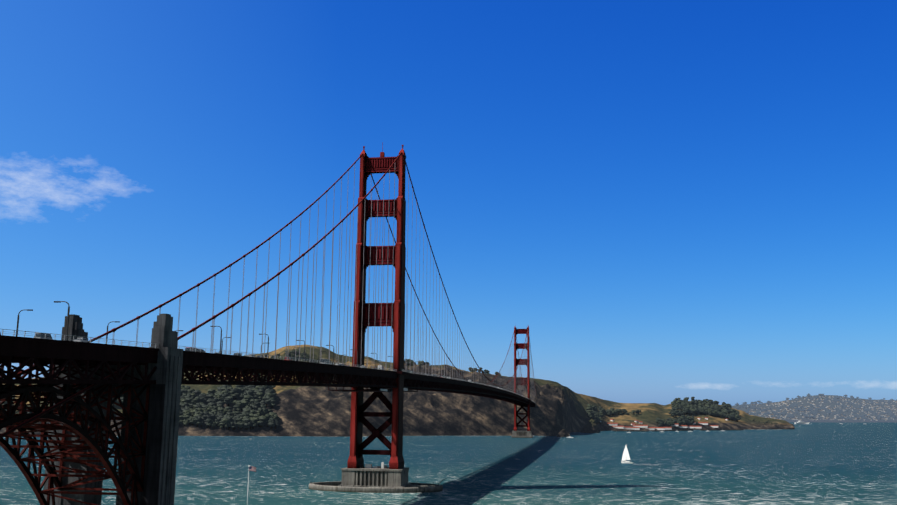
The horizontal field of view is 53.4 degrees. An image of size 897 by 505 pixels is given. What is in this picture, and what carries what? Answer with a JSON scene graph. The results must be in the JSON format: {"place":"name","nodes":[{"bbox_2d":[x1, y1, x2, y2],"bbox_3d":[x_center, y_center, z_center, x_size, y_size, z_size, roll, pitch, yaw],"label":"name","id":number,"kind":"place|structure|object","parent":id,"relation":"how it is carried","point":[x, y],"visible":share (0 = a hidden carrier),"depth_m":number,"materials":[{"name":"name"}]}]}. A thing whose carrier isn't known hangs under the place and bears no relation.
{"place":"outdoors","nodes":[
{"label":"outdoors","id":0,"kind":"place"},
{"bbox_2d":[249,466,255,471],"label":"flag","id":1,"kind":"object","parent":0,"point":[252,468],"visible":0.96,"depth_m":215.21,"materials":[{"name":"fabric"}]},
{"bbox_2d":[0,345,794,436],"bbox_3d":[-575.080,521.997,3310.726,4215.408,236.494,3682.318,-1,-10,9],"label":"hills","id":2,"kind":"structure","parent":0,"point":[317,411],"depth_m":1983.84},
{"bbox_2d":[4,357,753,429],"bbox_3d":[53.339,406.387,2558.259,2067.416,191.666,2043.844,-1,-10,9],"label":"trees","id":3,"kind":"object","parent":2,"relation":"on","point":[408,365],"visible":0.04,"depth_m":1848.02,"materials":[{"name":"brown plant"}]},
{"bbox_2d":[0,350,783,427],"bbox_3d":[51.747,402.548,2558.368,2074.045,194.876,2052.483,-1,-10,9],"label":"trees","id":4,"kind":"object","parent":2,"relation":"on","point":[206,410],"visible":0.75,"depth_m":1867.60,"materials":[{"name":"green plant"}]},
{"bbox_2d":[600,418,727,429],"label":"buildings","id":5,"kind":"structure","parent":2,"relation":"on","point":[646,427],"depth_m":2735.25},
{"bbox_2d":[608,417,727,427],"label":"building roofs","id":6,"kind":"structure","parent":5,"relation":"on","point":[658,427],"depth_m":2736.89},
{"bbox_2d":[0,422,896,504],"bbox_3d":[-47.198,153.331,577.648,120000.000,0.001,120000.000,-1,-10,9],"label":"sea","id":7,"kind":"structure","parent":0,"point":[832,463],"depth_m":803.35,"materials":[{"name":"liquid"}]},
{"bbox_2d":[43,314,182,504],"bbox_3d":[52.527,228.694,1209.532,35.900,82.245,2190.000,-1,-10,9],"label":"concrete pylons","id":8,"kind":"object","parent":7,"relation":"on","point":[168,371],"visible":0.29,"depth_m":259.36,"materials":[{"name":"concrete"}]},
{"bbox_2d":[0,384,149,504],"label":"steel arch","id":9,"kind":"structure","parent":8,"relation":"attached to","point":[10,418],"depth_m":237.66,"materials":[{"name":"metal"}]},
{"bbox_2d":[116,384,164,504],"bbox_3d":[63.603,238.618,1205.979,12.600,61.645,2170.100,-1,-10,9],"label":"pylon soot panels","id":10,"kind":"object","parent":8,"relation":"attached to","point":[148,495],"visible":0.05,"depth_m":254.47,"materials":[{"name":"concrete"}]},
{"bbox_2d":[309,431,532,492],"bbox_3d":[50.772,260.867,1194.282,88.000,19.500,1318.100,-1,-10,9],"label":"tower pier","id":11,"kind":"structure","parent":7,"relation":"in","point":[380,480],"depth_m":566.58,"materials":[{"name":"concrete"}]},
{"bbox_2d":[310,462,445,487],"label":"pier equipment","id":12,"kind":"object","parent":11,"relation":"on","point":[362,466],"depth_m":576.87,"materials":[{"name":"grey metal"}]},
{"bbox_2d":[347,142,530,468],"bbox_3d":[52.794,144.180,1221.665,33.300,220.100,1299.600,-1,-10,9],"label":"tower legs","id":13,"kind":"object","parent":11,"relation":"on","point":[396,461],"depth_m":592.49,"materials":[{"name":"red metal"}]},
{"bbox_2d":[0,152,536,438],"bbox_3d":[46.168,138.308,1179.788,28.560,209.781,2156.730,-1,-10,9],"label":"cables","id":14,"kind":"object","parent":13,"relation":"on","point":[20,425],"visible":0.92,"depth_m":367.93,"materials":[{"name":"red metal"}]},
{"bbox_2d":[112,166,535,399],"bbox_3d":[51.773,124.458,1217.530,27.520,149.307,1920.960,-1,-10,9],"label":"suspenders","id":15,"kind":"object","parent":14,"relation":"hanging from","point":[194,344],"visible":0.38,"depth_m":528.39,"materials":[{"name":"metal"}]},
{"bbox_2d":[0,335,534,406],"bbox_3d":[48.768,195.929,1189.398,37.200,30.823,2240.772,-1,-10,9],"label":"deck truss","id":16,"kind":"object","parent":15,"relation":"hanging from","point":[39,353],"visible":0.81,"depth_m":291.17,"materials":[{"name":"metal"}]},
{"bbox_3d":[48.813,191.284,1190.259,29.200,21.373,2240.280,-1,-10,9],"label":"roadway","id":17,"kind":"object","parent":16,"relation":"on","visible":0},
{"bbox_2d":[33,333,384,369],"bbox_3d":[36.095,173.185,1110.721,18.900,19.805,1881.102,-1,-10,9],"label":"vehicles","id":18,"kind":"object","parent":17,"relation":"on","point":[89,342],"visible":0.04,"depth_m":231.28,"materials":[{"name":"white metal"}]},
{"bbox_2d":[2,329,533,401],"bbox_3d":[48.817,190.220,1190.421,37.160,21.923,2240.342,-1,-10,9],"label":"railing","id":19,"kind":"object","parent":17,"relation":"on","point":[142,345],"visible":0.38,"depth_m":287.19,"materials":[{"name":"metal"}]},
{"bbox_2d":[16,301,527,395],"bbox_3d":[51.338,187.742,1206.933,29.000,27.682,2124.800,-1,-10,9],"label":"street lamps","id":20,"kind":"object","parent":17,"relation":"on","point":[66,339],"visible":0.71,"depth_m":374.95,"materials":[{"name":"metal"}]},
{"bbox_2d":[186,347,501,388],"bbox_3d":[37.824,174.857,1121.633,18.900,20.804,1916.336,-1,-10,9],"label":"vehicles","id":21,"kind":"object","parent":17,"relation":"on","point":[379,366],"depth_m":496.14,"materials":[{"name":"metal"}]},
{"bbox_2d":[0,332,476,382],"bbox_3d":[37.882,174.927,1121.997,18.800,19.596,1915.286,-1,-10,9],"label":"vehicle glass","id":22,"kind":"object","parent":21,"relation":"on","point":[193,349],"visible":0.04,"depth_m":332.75,"materials":[{"name":"black glass"}]},
{"bbox_2d":[358,379,527,457],"bbox_3d":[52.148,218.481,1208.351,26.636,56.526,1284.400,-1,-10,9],"label":"tower cross bracing","id":23,"kind":"object","parent":13,"relation":"attached to","point":[376,433],"visible":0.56,"depth_m":583.86,"materials":[{"name":"red metal"}]},
{"bbox_2d":[362,153,526,388],"bbox_3d":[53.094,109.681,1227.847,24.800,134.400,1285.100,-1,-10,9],"label":"tower crossbeams","id":24,"kind":"object","parent":13,"relation":"on","point":[377,315],"visible":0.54,"depth_m":605.91,"materials":[{"name":"red metal"}]},
{"bbox_2d":[556,419,599,436],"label":"sea rocks","id":25,"kind":"object","parent":7,"relation":"in","point":[590,426],"visible":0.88,"depth_m":2324.49,"materials":[{"name":"stone"}]},
{"bbox_2d":[613,430,704,431],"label":"breakwater","id":26,"kind":"object","parent":7,"relation":"in","point":[666,430],"visible":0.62,"depth_m":2670.89,"materials":[{"name":"concrete"}]},
{"bbox_2d":[566,423,841,437],"bbox_3d":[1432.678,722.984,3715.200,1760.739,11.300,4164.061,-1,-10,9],"label":"moored boats","id":27,"kind":"object","parent":7,"relation":"on","point":[661,431],"visible":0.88,"depth_m":2493.82,"materials":[{"name":"white paint"}]},
{"bbox_2d":[0,0,896,405],"label":"sky","id":28,"kind":"structure","parent":0,"point":[673,199],"materials":[{"name":"blue"}]},
{"bbox_2d":[622,446,629,460],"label":"sailboat sails","id":29,"kind":"object","parent":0,"point":[625,456],"visible":1,"depth_m":909.99},
{"bbox_2d":[731,395,896,421],"bbox_3d":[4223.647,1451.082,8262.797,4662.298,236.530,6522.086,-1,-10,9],"label":"tiburon hills","id":30,"kind":"structure","parent":0,"point":[821,413],"depth_m":7298.73,"materials":[{"name":"green plant"}]},
{"bbox_2d":[747,396,896,420],"bbox_3d":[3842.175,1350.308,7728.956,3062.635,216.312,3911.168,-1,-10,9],"label":"houses","id":31,"kind":"structure","parent":30,"relation":"on","point":[830,409],"depth_m":7280.28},
{"bbox_2d":[747,395,896,419],"bbox_3d":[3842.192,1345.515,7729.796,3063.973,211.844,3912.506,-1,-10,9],"label":"house roofs","id":32,"kind":"structure","parent":31,"relation":"on","point":[821,410],"depth_m":7242.17,"materials":[{"name":"grey"}]},
{"bbox_3d":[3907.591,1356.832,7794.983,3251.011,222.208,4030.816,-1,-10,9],"label":"tree trunks","id":33,"kind":"object","parent":30,"relation":"on","visible":0},
{"bbox_2d":[735,393,896,418],"bbox_3d":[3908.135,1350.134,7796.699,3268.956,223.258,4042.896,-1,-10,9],"label":"tree crowns","id":34,"kind":"object","parent":33,"relation":"on","point":[828,411],"visible":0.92,"depth_m":7102.76,"materials":[{"name":"green plant"}]}
]}

